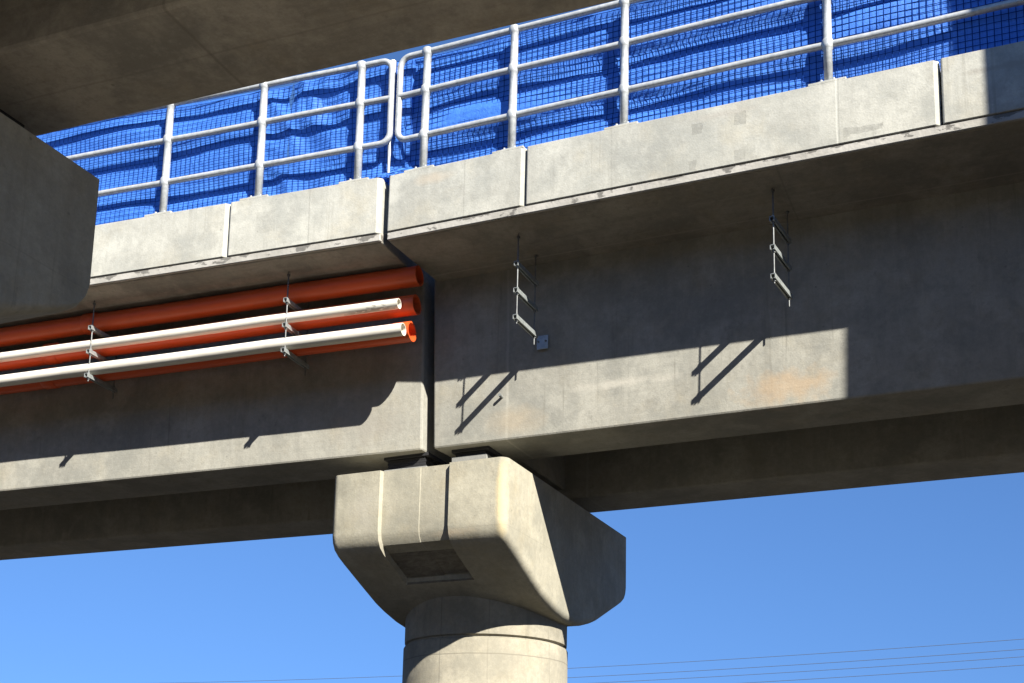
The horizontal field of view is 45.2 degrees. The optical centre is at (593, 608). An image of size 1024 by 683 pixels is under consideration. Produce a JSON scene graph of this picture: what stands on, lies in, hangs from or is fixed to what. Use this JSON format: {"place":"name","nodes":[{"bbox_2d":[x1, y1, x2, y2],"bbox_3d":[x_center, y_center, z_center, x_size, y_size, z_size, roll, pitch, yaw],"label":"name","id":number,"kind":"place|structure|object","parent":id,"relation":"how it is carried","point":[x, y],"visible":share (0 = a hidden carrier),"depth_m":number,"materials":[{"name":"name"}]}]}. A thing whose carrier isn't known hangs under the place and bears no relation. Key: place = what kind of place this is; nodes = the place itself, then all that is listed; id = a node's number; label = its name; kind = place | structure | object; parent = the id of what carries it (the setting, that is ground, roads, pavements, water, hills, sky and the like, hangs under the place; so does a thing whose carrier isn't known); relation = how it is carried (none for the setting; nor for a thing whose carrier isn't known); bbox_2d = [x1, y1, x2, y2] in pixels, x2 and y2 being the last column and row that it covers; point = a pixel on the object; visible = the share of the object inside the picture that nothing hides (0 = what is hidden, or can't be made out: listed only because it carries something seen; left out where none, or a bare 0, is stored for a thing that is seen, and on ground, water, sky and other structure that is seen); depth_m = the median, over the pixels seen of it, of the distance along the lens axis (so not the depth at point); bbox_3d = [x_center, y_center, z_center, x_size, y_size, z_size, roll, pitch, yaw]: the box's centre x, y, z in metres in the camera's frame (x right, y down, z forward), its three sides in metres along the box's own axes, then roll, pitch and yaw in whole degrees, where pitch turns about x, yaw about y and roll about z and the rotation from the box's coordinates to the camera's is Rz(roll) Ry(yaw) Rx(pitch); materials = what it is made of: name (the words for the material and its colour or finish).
{"place":"outdoors","nodes":[
{"label":"outdoors","id":0,"kind":"place"},
{"bbox_2d":[0,112,98,323],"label":"bridge pier","id":1,"kind":"structure","parent":0,"point":[48,201],"depth_m":6.60,"materials":[{"name":"concrete"}]},
{"bbox_2d":[0,109,24,127],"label":"bridge bearing","id":2,"kind":"object","parent":1,"relation":"on","point":[11,118],"visible":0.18,"depth_m":6.94,"materials":[{"name":"black rubber"}]},
{"bbox_2d":[0,0,615,135],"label":"bridge span","id":3,"kind":"object","parent":2,"relation":"on","point":[65,64],"depth_m":6.30,"materials":[{"name":"concrete"}]},
{"bbox_2d":[333,457,625,682],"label":"bridge pier","id":4,"kind":"structure","parent":0,"point":[498,570],"depth_m":12.75,"materials":[{"name":"concrete"}]},
{"bbox_2d":[384,452,447,470],"bbox_3d":[-1.887,-1.435,13.200,0.540,0.315,0.560,-4,-11,21],"label":"bridge bearing","id":5,"kind":"object","parent":4,"relation":"on","point":[424,459],"visible":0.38,"depth_m":12.99,"materials":[{"name":"black rubber"}]},
{"bbox_2d":[0,177,451,559],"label":"bridge span","id":6,"kind":"object","parent":5,"relation":"on","point":[267,449],"visible":0.65,"depth_m":13.54,"materials":[{"name":"concrete"}]},
{"bbox_2d":[84,301,118,398],"bbox_3d":[-5.483,-2.921,13.732,0.045,1.045,0.502,-3,-11,17],"label":"pipe hanger","id":7,"kind":"object","parent":6,"relation":"hanging from","point":[90,352],"visible":0.65,"depth_m":13.60,"materials":[{"name":"metal"}]},
{"bbox_2d":[66,58,396,213],"bbox_3d":[-8.215,-4.719,14.469,12.864,1.429,0.164,-3,-11,17],"label":"guard rail","id":8,"kind":"object","parent":6,"relation":"on","point":[262,122],"visible":0.69,"depth_m":13.04,"materials":[{"name":"silver metal"}]},
{"bbox_2d":[36,59,415,224],"bbox_3d":[-7.141,-4.704,14.238,11.075,1.633,0.094,-3,-11,17],"label":"debris netting","id":9,"kind":"object","parent":8,"relation":"attached to","point":[321,132],"visible":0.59,"depth_m":13.28,"materials":[{"name":"blue fabric"}]},
{"bbox_2d":[281,272,308,375],"bbox_3d":[-3.152,-3.052,13.040,0.045,1.045,0.502,-3,-11,17],"label":"pipe hanger","id":10,"kind":"object","parent":6,"relation":"hanging from","point":[287,301],"visible":0.62,"depth_m":12.91,"materials":[{"name":"metal"}]},
{"bbox_2d":[0,298,400,362],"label":"white pipe","id":11,"kind":"object","parent":10,"relation":"on","point":[292,317],"visible":1,"depth_m":13.12,"materials":[{"name":"plastic"}]},
{"bbox_2d":[0,323,405,386],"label":"white pipe","id":12,"kind":"object","parent":10,"relation":"on","point":[270,345],"visible":0.98,"depth_m":13.04,"materials":[{"name":"plastic"}]},
{"bbox_2d":[0,321,415,394],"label":"orange pipe","id":13,"kind":"object","parent":10,"relation":"on","point":[410,336],"visible":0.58,"depth_m":13.22,"materials":[{"name":"plastic"}]},
{"bbox_2d":[0,294,420,370],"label":"orange pipe","id":14,"kind":"object","parent":10,"relation":"on","point":[410,305],"visible":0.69,"depth_m":13.24,"materials":[{"name":"plastic"}]},
{"bbox_2d":[375,166,417,178],"bbox_3d":[-2.072,-4.449,12.540,0.800,0.228,0.187,-4,-11,21],"label":"cloth bundle","id":15,"kind":"object","parent":6,"relation":"on","point":[394,171],"visible":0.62,"depth_m":12.54,"materials":[{"name":"blue fabric"}]},
{"bbox_3d":[-7.886,-2.787,14.445,0.045,1.045,0.502,-3,-11,17],"label":"pipe hanger","id":16,"kind":"object","parent":6,"relation":"hanging from","visible":0},
{"bbox_2d":[0,265,423,346],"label":"orange pipe","id":17,"kind":"object","parent":16,"relation":"on","point":[337,287],"visible":0.92,"depth_m":13.31,"materials":[{"name":"plastic"}]},
{"bbox_2d":[452,446,504,461],"bbox_3d":[-1.189,-1.477,12.943,0.430,0.315,0.540,-4,-11,21],"label":"bridge bearing","id":18,"kind":"object","parent":4,"relation":"on","point":[473,453],"visible":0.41,"depth_m":12.73,"materials":[{"name":"black rubber"}]},
{"bbox_2d":[387,41,1023,512],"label":"bridge span","id":19,"kind":"object","parent":18,"relation":"on","point":[689,355],"visible":0.94,"depth_m":11.72,"materials":[{"name":"concrete"}]},
{"bbox_2d":[513,234,538,344],"bbox_3d":[-0.666,-3.200,12.201,0.045,1.045,0.502,-4,-11,21],"label":"pipe hanger","id":20,"kind":"object","parent":19,"relation":"hanging from","point":[525,299],"visible":0.99,"depth_m":12.15,"materials":[{"name":"metal"}]},
{"bbox_2d":[537,335,547,349],"bbox_3d":[-0.513,-2.709,12.475,0.124,0.145,0.055,-4,-11,21],"label":"wall plate","id":21,"kind":"object","parent":19,"relation":"attached to","point":[542,342],"depth_m":12.46,"materials":[{"name":"metal"}]},
{"bbox_2d":[395,0,1023,168],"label":"guard rail","id":22,"kind":"object","parent":19,"relation":"on","point":[826,46],"visible":0.97,"depth_m":11.80,"materials":[{"name":"silver metal"}]},
{"bbox_2d":[402,0,1023,166],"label":"debris netting","id":23,"kind":"object","parent":22,"relation":"attached to","point":[797,26],"visible":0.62,"depth_m":11.68,"materials":[{"name":"blue fabric"}]},
{"bbox_2d":[769,188,792,306],"bbox_3d":[1.729,-3.351,11.284,0.045,1.045,0.502,-5,-12,27],"label":"pipe hanger","id":24,"kind":"object","parent":19,"relation":"hanging from","point":[783,261],"visible":0.98,"depth_m":11.23,"materials":[{"name":"metal"}]},
{"bbox_2d":[0,0,1023,682],"label":"sky","id":25,"kind":"structure","parent":0,"point":[928,564],"materials":[{"name":"blue"}]},
{"label":"ground","id":26,"kind":"structure","parent":0,"visible":0},
{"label":"power pole","id":27,"kind":"object","parent":26,"relation":"on","visible":0},
{"bbox_2d":[181,639,1020,682],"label":"power cable","id":28,"kind":"object","parent":27,"relation":"attached to","point":[643,664],"visible":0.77,"depth_m":63.70,"materials":[{"name":"grey plastic"}]},
{"bbox_2d":[567,649,1023,677],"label":"power cable","id":29,"kind":"object","parent":27,"relation":"attached to","point":[799,664],"visible":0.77,"depth_m":60.00,"materials":[{"name":"grey plastic"}]},
{"bbox_2d":[600,656,1023,682],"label":"power cable","id":30,"kind":"object","parent":27,"relation":"attached to","point":[815,670],"visible":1,"depth_m":61.41,"materials":[{"name":"grey plastic"}]},
{"bbox_2d":[748,665,1020,682],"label":"power cable","id":31,"kind":"object","parent":27,"relation":"attached to","point":[886,674],"visible":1,"depth_m":58.54,"materials":[{"name":"grey plastic"}]}
]}

